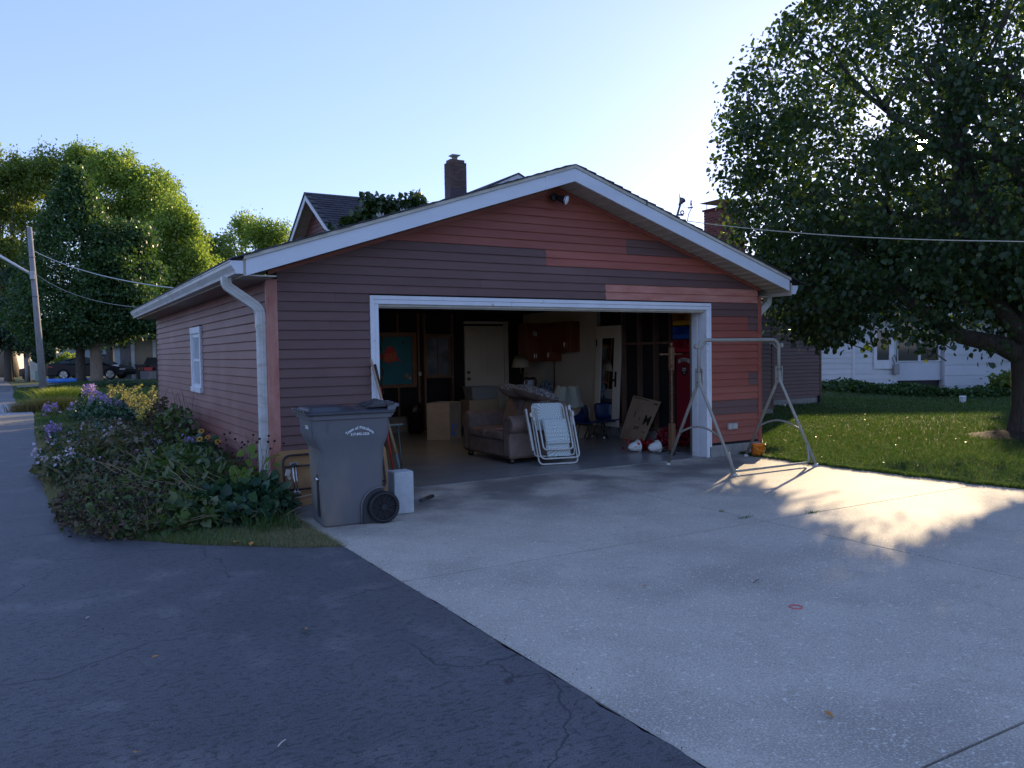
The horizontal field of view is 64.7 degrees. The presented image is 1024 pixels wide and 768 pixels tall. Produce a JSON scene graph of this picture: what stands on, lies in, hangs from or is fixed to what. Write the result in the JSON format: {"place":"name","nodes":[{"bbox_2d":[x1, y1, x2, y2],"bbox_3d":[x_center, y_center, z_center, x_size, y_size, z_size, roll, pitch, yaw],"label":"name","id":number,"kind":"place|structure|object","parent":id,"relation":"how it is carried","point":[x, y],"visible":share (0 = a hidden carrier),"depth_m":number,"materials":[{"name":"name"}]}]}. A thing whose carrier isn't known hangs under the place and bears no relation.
{"place":"outdoors","nodes":[
{"label":"outdoors","id":0,"kind":"place"},
{"bbox_2d":[0,377,16,403],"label":"street","id":1,"kind":"structure","parent":0,"point":[6,391],"depth_m":40.38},
{"bbox_2d":[0,404,32,415],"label":"concrete apron","id":2,"kind":"object","parent":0,"point":[2,412],"visible":0.5,"depth_m":24.79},
{"bbox_2d":[2,400,47,412],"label":"ornamental grass","id":3,"kind":"object","parent":2,"relation":"on","point":[28,407],"depth_m":25.06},
{"bbox_2d":[0,414,33,424],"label":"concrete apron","id":4,"kind":"object","parent":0,"point":[16,419],"visible":1,"depth_m":21.86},
{"bbox_2d":[32,431,87,522],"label":"kerb grass","id":5,"kind":"structure","parent":0,"point":[48,491],"depth_m":10.14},
{"bbox_2d":[16,379,154,387],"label":"neighbour driveway","id":6,"kind":"structure","parent":0,"point":[56,383],"depth_m":49.32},
{"bbox_2d":[47,357,135,378],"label":"parked car","id":7,"kind":"object","parent":6,"relation":"on","point":[67,369],"visible":0.81,"depth_m":51.75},
{"bbox_2d":[140,357,157,379],"bbox_3d":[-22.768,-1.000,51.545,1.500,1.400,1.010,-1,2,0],"label":"parked car","id":8,"kind":"object","parent":6,"relation":"on","point":[150,371],"visible":0.57,"depth_m":51.10,"materials":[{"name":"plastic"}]},
{"bbox_2d":[14,379,157,403],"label":"lane lawn","id":9,"kind":"structure","parent":0,"point":[20,394],"depth_m":40.71,"materials":[{"name":"green plant"}]},
{"bbox_2d":[35,421,340,547],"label":"planting soil","id":10,"kind":"structure","parent":0,"point":[214,532],"depth_m":7.16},
{"bbox_2d":[36,420,64,442],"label":"purple asters","id":11,"kind":"object","parent":10,"relation":"on","point":[49,429],"visible":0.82,"depth_m":15.95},
{"bbox_2d":[29,436,73,486],"bbox_3d":[-6.173,1.046,11.052,0.785,0.614,3.268,-2,3,-30],"label":"kerb phlox","id":12,"kind":"object","parent":10,"relation":"on","point":[44,471],"visible":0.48,"depth_m":10.47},
{"bbox_2d":[67,380,97,421],"bbox_3d":[-11.133,0.472,21.007,0.814,1.133,1.531,-2,3,-30],"label":"purple phlox","id":13,"kind":"object","parent":10,"relation":"on","point":[83,400],"visible":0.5,"depth_m":20.92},
{"bbox_2d":[38,415,174,487],"bbox_3d":[-5.966,0.901,11.943,1.842,0.830,6.174,-2,3,-30],"label":"phlox mass","id":14,"kind":"object","parent":10,"relation":"on","point":[114,440],"visible":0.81,"depth_m":10.54,"materials":[{"name":"plant"}]},
{"bbox_2d":[76,389,139,425],"bbox_3d":[-9.570,0.620,19.097,1.317,1.041,3.151,-2,3,-30],"label":"purple phlox","id":15,"kind":"object","parent":10,"relation":"on","point":[108,408],"visible":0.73,"depth_m":18.62,"materials":[{"name":"plant"}]},
{"bbox_2d":[48,460,212,540],"bbox_3d":[-3.972,1.137,8.332,1.425,0.529,3.364,-2,3,-30],"label":"coneflower stand","id":16,"kind":"object","parent":10,"relation":"on","point":[100,502],"visible":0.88,"depth_m":7.59,"materials":[{"name":"plant"}]},
{"bbox_2d":[140,388,202,445],"bbox_3d":[-5.510,0.649,13.067,0.915,1.170,4.024,-2,3,-30],"label":"rose shrub","id":17,"kind":"object","parent":10,"relation":"on","point":[162,417],"visible":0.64,"depth_m":12.21,"materials":[{"name":"green plant"}]},
{"bbox_2d":[126,488,234,537],"bbox_3d":[-3.150,1.211,7.744,1.126,0.446,1.273,-2,3,-30],"label":"leafy clump","id":18,"kind":"object","parent":10,"relation":"on","point":[182,514],"visible":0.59,"depth_m":7.42,"materials":[{"name":"plant"}]},
{"bbox_2d":[143,440,228,480],"bbox_3d":[-3.758,1.129,9.376,1.004,0.956,1.258,-2,3,-30],"label":"iris clump","id":19,"kind":"object","parent":10,"relation":"on","point":[187,447],"visible":0.02,"depth_m":9.23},
{"bbox_2d":[89,434,309,530],"bbox_3d":[-3.601,1.016,8.936,1.762,0.822,4.005,-2,3,-35],"label":"peony clump","id":20,"kind":"object","parent":10,"relation":"on","point":[196,468],"visible":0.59,"depth_m":8.72,"materials":[{"name":"plant"}]},
{"bbox_2d":[182,429,225,454],"bbox_3d":[-4.075,0.958,10.463,0.832,0.794,1.667,-2,3,-30],"label":"black eyed susan","id":21,"kind":"object","parent":10,"relation":"on","point":[214,438],"visible":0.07,"depth_m":10.45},
{"bbox_2d":[106,510,347,547],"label":"front grass","id":22,"kind":"structure","parent":10,"relation":"on","point":[313,531],"depth_m":7.08,"materials":[{"name":"plant"}]},
{"bbox_2d":[184,477,302,528],"bbox_3d":[-2.824,1.194,8.190,1.272,0.519,1.602,-2,3,-30],"label":"violet patch","id":23,"kind":"object","parent":10,"relation":"on","point":[222,487],"visible":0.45,"depth_m":7.75,"materials":[{"name":"plant"}]},
{"bbox_2d":[204,432,284,491],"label":"dry stems","id":24,"kind":"object","parent":10,"relation":"on","point":[232,452],"visible":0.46,"depth_m":8.65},
{"bbox_2d":[229,432,280,485],"bbox_3d":[-2.574,0.904,8.133,0.514,0.863,0.283,-2,3,-30],"label":"sapling","id":25,"kind":"object","parent":10,"relation":"on","point":[249,449],"visible":0.45,"depth_m":8.08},
{"bbox_2d":[230,469,296,520],"bbox_3d":[-2.568,1.139,8.116,0.763,0.573,1.062,-2,3,-30],"label":"leafy clump","id":26,"kind":"object","parent":10,"relation":"on","point":[269,490],"visible":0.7,"depth_m":7.95,"materials":[{"name":"plant"}]},
{"bbox_2d":[234,506,308,533],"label":"front grass","id":27,"kind":"structure","parent":10,"relation":"on","point":[286,519],"depth_m":7.47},
{"bbox_2d":[0,423,705,767],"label":"asphalt driveway","id":28,"kind":"structure","parent":0,"point":[401,675],"depth_m":4.10,"materials":[{"name":"asphalt"}]},
{"bbox_2d":[288,173,524,240],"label":"red house","id":29,"kind":"structure","parent":0,"point":[317,213],"depth_m":21.25,"materials":[{"name":"brick"}]},
{"bbox_2d":[444,154,466,197],"bbox_3d":[-1.833,-6.209,26.320,0.603,2.450,0.423,-2,3,-30],"label":"chimney","id":30,"kind":"object","parent":29,"relation":"on","point":[455,177],"visible":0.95,"depth_m":26.13,"materials":[{"name":"brown brick"}]},
{"bbox_2d":[406,401,422,433],"bbox_3d":[-1.949,0.664,16.261,0.349,0.660,0.350,-2,3,-30],"label":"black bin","id":31,"kind":"object","parent":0,"point":[414,411],"visible":1,"depth_m":16.14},
{"bbox_2d":[0,0,1023,314],"label":"sky","id":32,"kind":"structure","parent":0,"point":[265,104],"materials":[{"name":"blue"}]},
{"bbox_2d":[8,376,1023,495],"bbox_3d":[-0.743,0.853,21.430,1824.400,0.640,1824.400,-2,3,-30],"label":"ground","id":33,"kind":"structure","parent":0,"point":[19,381],"depth_m":18.49,"materials":[{"name":"plant"}]},
{"bbox_2d":[0,350,19,377],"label":"old tree","id":34,"kind":"object","parent":33,"relation":"on","point":[16,367],"depth_m":77.56,"materials":[{"name":"brown plant"}]},
{"bbox_2d":[0,227,46,394],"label":"utility pole","id":35,"kind":"object","parent":33,"relation":"on","point":[39,344],"visible":0.97,"depth_m":35.40,"materials":[{"name":"wood"}]},
{"bbox_2d":[0,135,72,378],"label":"tall tree","id":36,"kind":"object","parent":33,"relation":"on","point":[27,180],"visible":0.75,"depth_m":69.74,"materials":[{"name":"green plant"}]},
{"bbox_2d":[0,261,73,381],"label":"tree","id":37,"kind":"object","parent":33,"relation":"on","point":[8,344],"visible":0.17,"depth_m":60.97,"materials":[{"name":"green plant"}]},
{"bbox_2d":[0,395,81,410],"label":"ornamental grass","id":38,"kind":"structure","parent":33,"relation":"on","point":[63,402],"depth_m":25.64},
{"bbox_2d":[29,347,55,364],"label":"shrub","id":39,"kind":"object","parent":33,"relation":"on","point":[49,356],"visible":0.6,"depth_m":59.60,"materials":[{"name":"green plant"}]},
{"bbox_2d":[40,402,60,415],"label":"purple asters","id":40,"kind":"object","parent":33,"relation":"on","point":[48,409],"visible":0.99,"depth_m":23.15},
{"bbox_2d":[12,385,103,400],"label":"ornamental grass","id":41,"kind":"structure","parent":33,"relation":"on","point":[63,391],"depth_m":30.51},
{"bbox_2d":[0,157,146,381],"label":"shade tree","id":42,"kind":"object","parent":33,"relation":"on","point":[72,201],"visible":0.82,"depth_m":47.51,"materials":[{"name":"green plant"}]},
{"bbox_2d":[24,379,157,390],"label":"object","id":43,"kind":"object","parent":33,"relation":"on","point":[127,383],"visible":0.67,"depth_m":43.49,"materials":[{"name":"plant"}]},
{"bbox_2d":[62,343,119,363],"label":"blue house","id":44,"kind":"structure","parent":33,"relation":"on","point":[116,355],"depth_m":95.93,"materials":[{"name":"clear wood"}]},
{"bbox_2d":[32,398,158,436],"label":"lane lawn","id":45,"kind":"structure","parent":33,"relation":"on","point":[41,419],"depth_m":21.56,"materials":[{"name":"green plant"}]},
{"bbox_2d":[48,215,180,380],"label":"shade tree","id":46,"kind":"object","parent":33,"relation":"on","point":[136,243],"visible":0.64,"depth_m":48.57,"materials":[{"name":"green plant"}]},
{"bbox_2d":[52,134,190,361],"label":"tall tree","id":47,"kind":"object","parent":33,"relation":"on","point":[130,184],"visible":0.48,"depth_m":71.60,"materials":[{"name":"green plant"}]},
{"bbox_2d":[105,383,158,419],"bbox_3d":[-9.873,0.472,21.994,2.733,1.024,3.058,-2,3,-30],"label":"goldenrod","id":48,"kind":"object","parent":33,"relation":"on","point":[141,401],"visible":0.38,"depth_m":21.59,"materials":[{"name":"yellow plant"}]},
{"bbox_2d":[120,334,156,378],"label":"tan garage","id":49,"kind":"structure","parent":33,"relation":"on","point":[141,351],"depth_m":54.97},
{"bbox_2d":[135,188,224,298],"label":"tall tree","id":50,"kind":"object","parent":33,"relation":"on","point":[180,228],"visible":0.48,"depth_m":68.23,"materials":[{"name":"green plant"}]},
{"bbox_2d":[203,230,240,263],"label":"distant tree","id":51,"kind":"object","parent":33,"relation":"on","point":[221,249],"visible":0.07,"depth_m":89.15,"materials":[{"name":"green plant"}]},
{"bbox_2d":[217,204,291,255],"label":"distant tree","id":52,"kind":"object","parent":33,"relation":"on","point":[259,234],"visible":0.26,"depth_m":94.17,"materials":[{"name":"green plant"}]},
{"bbox_2d":[318,189,428,233],"bbox_3d":[-3.253,-1.893,19.879,3.203,5.963,1.468,-2,3,-30],"label":"magnolia","id":53,"kind":"object","parent":33,"relation":"on","point":[373,206],"visible":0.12,"depth_m":19.52,"materials":[{"name":"green plant"}]},
{"bbox_2d":[130,164,803,488],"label":"garage","id":54,"kind":"structure","parent":33,"relation":"on","point":[463,286],"depth_m":10.83,"materials":[{"name":"wood"}]},
{"bbox_2d":[189,326,203,392],"bbox_3d":[-4.910,-0.378,12.561,0.062,1.010,0.900,-2,3,-30],"label":"window","id":55,"kind":"structure","parent":54,"relation":"in","point":[197,380],"depth_m":12.59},
{"bbox_2d":[379,332,416,387],"bbox_3d":[-2.514,-0.482,16.385,1.240,1.130,0.037,-2,3,-30],"label":"fish board","id":56,"kind":"object","parent":54,"relation":"attached to","point":[399,364],"visible":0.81,"depth_m":16.50,"materials":[{"name":"wood"}]},
{"bbox_2d":[426,336,450,376],"bbox_3d":[-1.568,-0.587,17.041,0.580,0.848,0.057,-2,3,-30],"label":"interior window","id":57,"kind":"structure","parent":54,"relation":"in","point":[438,349],"depth_m":17.03,"materials":[{"name":"glass"}]},
{"bbox_2d":[426,401,460,439],"bbox_3d":[-1.277,0.683,15.198,0.444,0.684,0.624,0,2,17],"label":"cardboard box","id":58,"kind":"object","parent":54,"relation":"on","point":[443,420],"visible":1,"depth_m":14.95,"materials":[{"name":"cardboard"}]},
{"bbox_2d":[460,399,498,432],"bbox_3d":[-0.647,0.640,16.320,0.680,0.664,0.400,-2,3,-30],"label":"cardboard box","id":59,"kind":"object","parent":54,"relation":"on","point":[476,405],"visible":0.34,"depth_m":16.15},
{"bbox_2d":[462,385,498,399],"bbox_3d":[-0.632,0.175,16.303,0.640,0.263,0.460,-2,3,-30],"label":"storage tote","id":60,"kind":"object","parent":59,"relation":"on","point":[484,392],"visible":0.88,"depth_m":16.13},
{"bbox_2d":[464,326,504,408],"bbox_3d":[-0.582,-0.173,17.600,0.960,2.180,0.112,-2,3,-30],"label":"entry door","id":61,"kind":"structure","parent":54,"relation":"in","point":[483,345],"depth_m":17.60,"materials":[{"name":"beige metal"}]},
{"bbox_2d":[462,398,566,463],"bbox_3d":[0.056,0.672,12.361,1.075,0.884,1.576,-2,3,-30],"label":"loveseat","id":62,"kind":"object","parent":54,"relation":"on","point":[510,440],"visible":0.82,"depth_m":12.04,"materials":[{"name":"fabric"}]},
{"bbox_2d":[498,384,526,399],"bbox_3d":[0.094,0.129,12.623,0.510,0.282,0.490,0,3,31],"label":"throw pillow","id":63,"kind":"object","parent":62,"relation":"on","point":[506,390],"visible":0.52,"depth_m":12.47,"materials":[{"name":"fabric"}]},
{"bbox_2d":[512,384,558,401],"bbox_3d":[0.356,0.149,12.255,0.505,0.301,0.612,-3,3,-45],"label":"throw pillow","id":64,"kind":"object","parent":62,"relation":"on","point":[530,392],"visible":0.88,"depth_m":12.08,"materials":[{"name":"fabric"}]},
{"bbox_2d":[511,355,529,380],"bbox_3d":[0.189,0.198,16.159,0.390,1.534,0.370,-2,3,-30],"label":"floor lamp","id":65,"kind":"object","parent":54,"relation":"on","point":[520,362],"visible":0.64,"depth_m":16.01,"materials":[{"name":"fabric"}]},
{"bbox_2d":[518,323,541,361],"bbox_3d":[0.393,-0.877,17.058,0.380,0.800,0.402,-2,3,-30],"label":"wall cabinet","id":66,"kind":"object","parent":54,"relation":"attached to","point":[529,340],"depth_m":16.92,"materials":[{"name":"brown wood"}]},
{"bbox_2d":[527,341,534,360],"bbox_3d":[0.403,-0.690,16.865,0.170,0.400,0.051,-2,3,-30],"label":"door","id":67,"kind":"structure","parent":66,"relation":"in","point":[530,344],"depth_m":16.87,"materials":[{"name":"brown wood"}]},
{"bbox_2d":[541,323,561,360],"bbox_3d":[0.804,-0.877,16.888,0.302,0.800,0.370,-2,3,-30],"label":"wall cabinet","id":68,"kind":"object","parent":54,"relation":"attached to","point":[548,354],"depth_m":16.78,"materials":[{"name":"brown wood"}]},
{"bbox_2d":[541,325,550,359],"bbox_3d":[0.696,-0.868,16.825,0.051,0.730,0.330,-2,3,-30],"label":"door","id":69,"kind":"structure","parent":68,"relation":"in","point":[545,329],"depth_m":16.82,"materials":[{"name":"brown wood"}]},
{"bbox_2d":[524,403,579,464],"bbox_3d":[0.573,0.703,11.450,0.739,0.866,0.295,-2,2,-17],"label":"folding recliner","id":70,"kind":"object","parent":54,"relation":"on","point":[549,420],"visible":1,"depth_m":11.39,"materials":[{"name":"fabric"}]},
{"bbox_2d":[552,321,579,351],"bbox_3d":[1.068,-0.959,16.432,0.302,0.610,0.640,-2,3,-30],"label":"wall cabinet","id":71,"kind":"object","parent":54,"relation":"attached to","point":[565,336],"depth_m":16.22,"materials":[{"name":"brown wood"}]},
{"bbox_2d":[552,323,567,349],"bbox_3d":[0.955,-0.960,16.377,0.051,0.520,0.540,-2,3,-30],"label":"door","id":72,"kind":"structure","parent":71,"relation":"in","point":[559,331],"depth_m":16.37,"materials":[{"name":"brown wood"}]},
{"bbox_2d":[567,407,589,438],"bbox_3d":[0.989,0.717,14.915,0.820,0.569,0.420,-2,3,-30],"label":"cardboard box","id":73,"kind":"object","parent":54,"relation":"on","point":[582,430],"visible":0.22,"depth_m":14.82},
{"bbox_2d":[553,385,568,404],"bbox_3d":[0.835,0.253,14.703,0.418,0.468,0.413,-1,2,-3],"label":"lampshade","id":74,"kind":"object","parent":73,"relation":"on","point":[560,393],"visible":0.58,"depth_m":14.63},
{"bbox_2d":[565,386,583,407],"bbox_3d":[1.113,0.235,14.870,0.414,0.408,0.414,1,3,39],"label":"lampshade","id":75,"kind":"object","parent":73,"relation":"on","point":[574,399],"visible":0.73,"depth_m":14.73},
{"bbox_2d":[573,405,598,439],"bbox_3d":[1.294,0.701,14.641,0.420,0.613,0.436,-1,2,-15],"label":"school chair","id":76,"kind":"object","parent":54,"relation":"on","point":[580,417],"visible":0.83,"depth_m":14.77,"materials":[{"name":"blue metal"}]},
{"bbox_2d":[583,405,608,440],"bbox_3d":[1.512,0.699,14.618,0.436,0.613,0.420,-1,2,-2],"label":"school chair","id":77,"kind":"object","parent":54,"relation":"on","point":[587,416],"visible":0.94,"depth_m":14.50,"materials":[{"name":"blue metal"}]},
{"bbox_2d":[592,403,619,437],"bbox_3d":[1.774,0.673,15.177,0.420,0.613,0.436,-2,3,-28],"label":"school chair","id":78,"kind":"object","parent":54,"relation":"on","point":[600,410],"visible":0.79,"depth_m":15.29,"materials":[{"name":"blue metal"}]},
{"bbox_2d":[594,325,621,426],"bbox_3d":[1.808,-0.153,15.382,0.192,1.910,0.740,-2,3,-30],"label":"leaning door","id":79,"kind":"structure","parent":54,"relation":"attached to","point":[608,366],"depth_m":15.32,"materials":[{"name":"wood"}]},
{"bbox_2d":[619,395,660,440],"bbox_3d":[2.269,0.611,14.359,0.255,0.784,0.901,-2,3,-28],"label":"flattened carton","id":80,"kind":"object","parent":54,"relation":"on","point":[641,414],"visible":0.98,"depth_m":14.37,"materials":[{"name":"cardboard"}]},
{"bbox_2d":[655,426,676,449],"bbox_3d":[2.463,0.866,12.899,0.386,0.385,0.393,-2,3,-30],"label":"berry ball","id":81,"kind":"object","parent":54,"relation":"on","point":[664,433],"visible":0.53,"depth_m":12.83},
{"bbox_2d":[657,342,688,455],"bbox_3d":[2.446,0.214,12.430,0.497,1.717,0.475,-2,3,-30],"label":"turned post","id":82,"kind":"object","parent":54,"relation":"on","point":[672,424],"visible":0.99,"depth_m":12.39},
{"bbox_2d":[675,353,689,430],"bbox_3d":[2.923,0.142,13.357,0.258,1.310,0.365,-2,3,-30],"label":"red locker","id":83,"kind":"object","parent":54,"relation":"on","point":[682,392],"visible":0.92,"depth_m":13.29,"materials":[{"name":"metal"}]},
{"bbox_2d":[673,340,689,352],"bbox_3d":[2.887,-0.627,13.357,0.250,0.208,0.420,-2,3,-30],"label":"toy bin","id":84,"kind":"object","parent":83,"relation":"on","point":[679,346],"visible":0.51,"depth_m":13.41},
{"bbox_2d":[673,326,689,338],"bbox_3d":[2.884,-0.847,13.348,0.250,0.208,0.420,-2,3,-30],"label":"toy bin","id":85,"kind":"object","parent":84,"relation":"on","point":[682,332],"visible":0.52,"depth_m":13.41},
{"bbox_2d":[673,313,689,325],"bbox_3d":[2.880,-1.071,13.339,0.250,0.208,0.420,-2,3,-30],"label":"toy bin","id":86,"kind":"object","parent":85,"relation":"on","point":[681,319],"visible":0.61,"depth_m":13.38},
{"bbox_2d":[676,194,692,220],"bbox_3d":[2.838,-2.634,14.034,0.623,1.313,0.123,-1,2,5],"label":"service mast","id":87,"kind":"object","parent":54,"relation":"attached to","point":[682,200],"visible":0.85,"depth_m":13.99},
{"bbox_2d":[688,221,1023,241],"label":"overhead wire","id":88,"kind":"object","parent":87,"relation":"attached to","point":[866,237],"visible":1,"depth_m":11.49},
{"bbox_2d":[762,302,821,414],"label":"dark wing","id":89,"kind":"structure","parent":33,"relation":"on","point":[802,376],"depth_m":23.12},
{"bbox_2d":[700,199,744,251],"bbox_3d":[6.482,-4.294,24.598,1.200,2.600,0.860,-2,3,-30],"label":"chimney","id":90,"kind":"object","parent":89,"relation":"on","point":[711,216],"visible":0.23,"depth_m":24.26,"materials":[{"name":"brick"}]},
{"bbox_2d":[706,0,1023,431],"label":"tree","id":91,"kind":"object","parent":33,"relation":"on","point":[823,309],"visible":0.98,"depth_m":12.87,"materials":[{"name":"green plant"}]},
{"bbox_2d":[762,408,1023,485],"bbox_3d":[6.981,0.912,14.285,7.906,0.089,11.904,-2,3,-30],"label":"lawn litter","id":92,"kind":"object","parent":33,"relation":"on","point":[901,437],"visible":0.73,"depth_m":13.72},
{"bbox_2d":[822,290,1010,388],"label":"white house","id":93,"kind":"structure","parent":33,"relation":"on","point":[891,362],"depth_m":33.05,"materials":[{"name":"paint"}]},
{"bbox_2d":[873,330,893,368],"bbox_3d":[15.190,-1.408,33.010,0.820,1.580,0.100,-1,2,0],"label":"window","id":94,"kind":"structure","parent":93,"relation":"in","point":[880,356],"depth_m":32.99,"materials":[{"name":"white glass"}]},
{"bbox_2d":[898,323,940,361],"bbox_3d":[16.726,-1.728,33.298,1.860,1.610,0.160,-1,2,0],"label":"window","id":95,"kind":"structure","parent":93,"relation":"in","point":[903,356],"depth_m":33.31,"materials":[{"name":"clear glass"}]},
{"bbox_2d":[822,377,1010,397],"bbox_3d":[16.097,0.150,31.835,8.648,0.950,2.523,-1,2,7],"label":"ground cover","id":96,"kind":"object","parent":33,"relation":"on","point":[844,384],"visible":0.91,"depth_m":31.43,"materials":[{"name":"green plant"}]},
{"bbox_2d":[957,430,1023,441],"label":"mulch ring","id":97,"kind":"object","parent":33,"relation":"on","point":[994,434],"visible":0.57,"depth_m":14.08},
{"bbox_2d":[980,366,1010,394],"bbox_3d":[19.038,-0.144,31.252,1.476,1.139,1.472,-1,2,7],"label":"shrub","id":98,"kind":"object","parent":33,"relation":"on","point":[1003,379],"visible":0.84,"depth_m":31.11,"materials":[{"name":"green plant"}]},
{"bbox_2d":[292,474,762,582],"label":"concrete slab","id":99,"kind":"structure","parent":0,"point":[462,527],"depth_m":7.47,"materials":[{"name":"concrete"}]},
{"bbox_2d":[276,446,387,505],"bbox_3d":[-1.922,0.995,8.777,1.297,0.578,0.365,-2,3,-30],"label":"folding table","id":100,"kind":"object","parent":99,"relation":"on","point":[296,463],"visible":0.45,"depth_m":8.66,"materials":[{"name":"brown metal"}]},
{"bbox_2d":[291,398,399,526],"bbox_3d":[-1.602,0.740,7.791,0.897,1.156,0.686,-2,2,-26],"label":"wheelie bin","id":101,"kind":"object","parent":99,"relation":"on","point":[345,443],"visible":1,"depth_m":7.56,"materials":[{"name":"grey plastic"}]},
{"bbox_2d":[370,359,399,468],"bbox_3d":[-1.404,0.481,9.255,0.408,1.544,0.097,-1,2,-3],"label":"shovel","id":102,"kind":"object","parent":99,"relation":"on","point":[389,427],"visible":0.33,"depth_m":9.26,"materials":[{"name":"brown wood"}]},
{"bbox_2d":[388,469,413,513],"bbox_3d":[-1.123,1.085,8.157,0.208,0.425,0.200,-2,3,-28],"label":"concrete block","id":103,"kind":"object","parent":99,"relation":"on","point":[400,485],"depth_m":8.08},
{"bbox_2d":[677,428,689,446],"bbox_3d":[2.802,0.870,13.201,0.328,0.314,0.326,-2,3,-30],"label":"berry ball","id":104,"kind":"object","parent":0,"point":[683,440],"visible":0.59,"depth_m":13.13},
{"bbox_2d":[403,521,1023,767],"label":"concrete slab","id":105,"kind":"structure","parent":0,"point":[702,649],"depth_m":4.44,"materials":[{"name":"concrete"}]},
{"bbox_2d":[553,454,976,520],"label":"concrete slab","id":106,"kind":"structure","parent":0,"point":[712,483],"depth_m":9.47,"materials":[{"name":"concrete"}]},
{"bbox_2d":[666,338,818,475],"bbox_3d":[3.139,0.245,11.081,1.674,1.746,1.323,-2,3,-30],"label":"swing frame","id":107,"kind":"object","parent":106,"relation":"on","point":[699,375],"visible":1,"depth_m":10.98,"materials":[{"name":"silver metal"}]},
{"bbox_2d":[737,401,1023,488],"bbox_3d":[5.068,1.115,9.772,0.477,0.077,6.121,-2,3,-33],"label":"lawn","id":108,"kind":"structure","parent":0,"point":[791,459],"depth_m":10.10,"materials":[{"name":"green plant"}]},
{"bbox_2d":[751,443,765,455],"bbox_3d":[3.666,0.985,12.040,0.221,0.176,0.220,-2,3,-30],"label":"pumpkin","id":109,"kind":"object","parent":108,"relation":"on","point":[758,449],"visible":0.91,"depth_m":11.96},
{"bbox_2d":[776,387,1010,407],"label":"lawn","id":110,"kind":"structure","parent":0,"point":[952,401],"depth_m":27.93,"materials":[{"name":"green plant"}]},
{"bbox_2d":[765,485,1023,578],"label":"concrete slab","id":111,"kind":"structure","parent":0,"point":[981,527],"depth_m":7.22,"materials":[{"name":"concrete"}]},
{"bbox_2d":[927,724,1023,767],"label":"concrete slab","id":112,"kind":"structure","parent":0,"point":[1004,750],"depth_m":3.15,"materials":[{"name":"concrete"}]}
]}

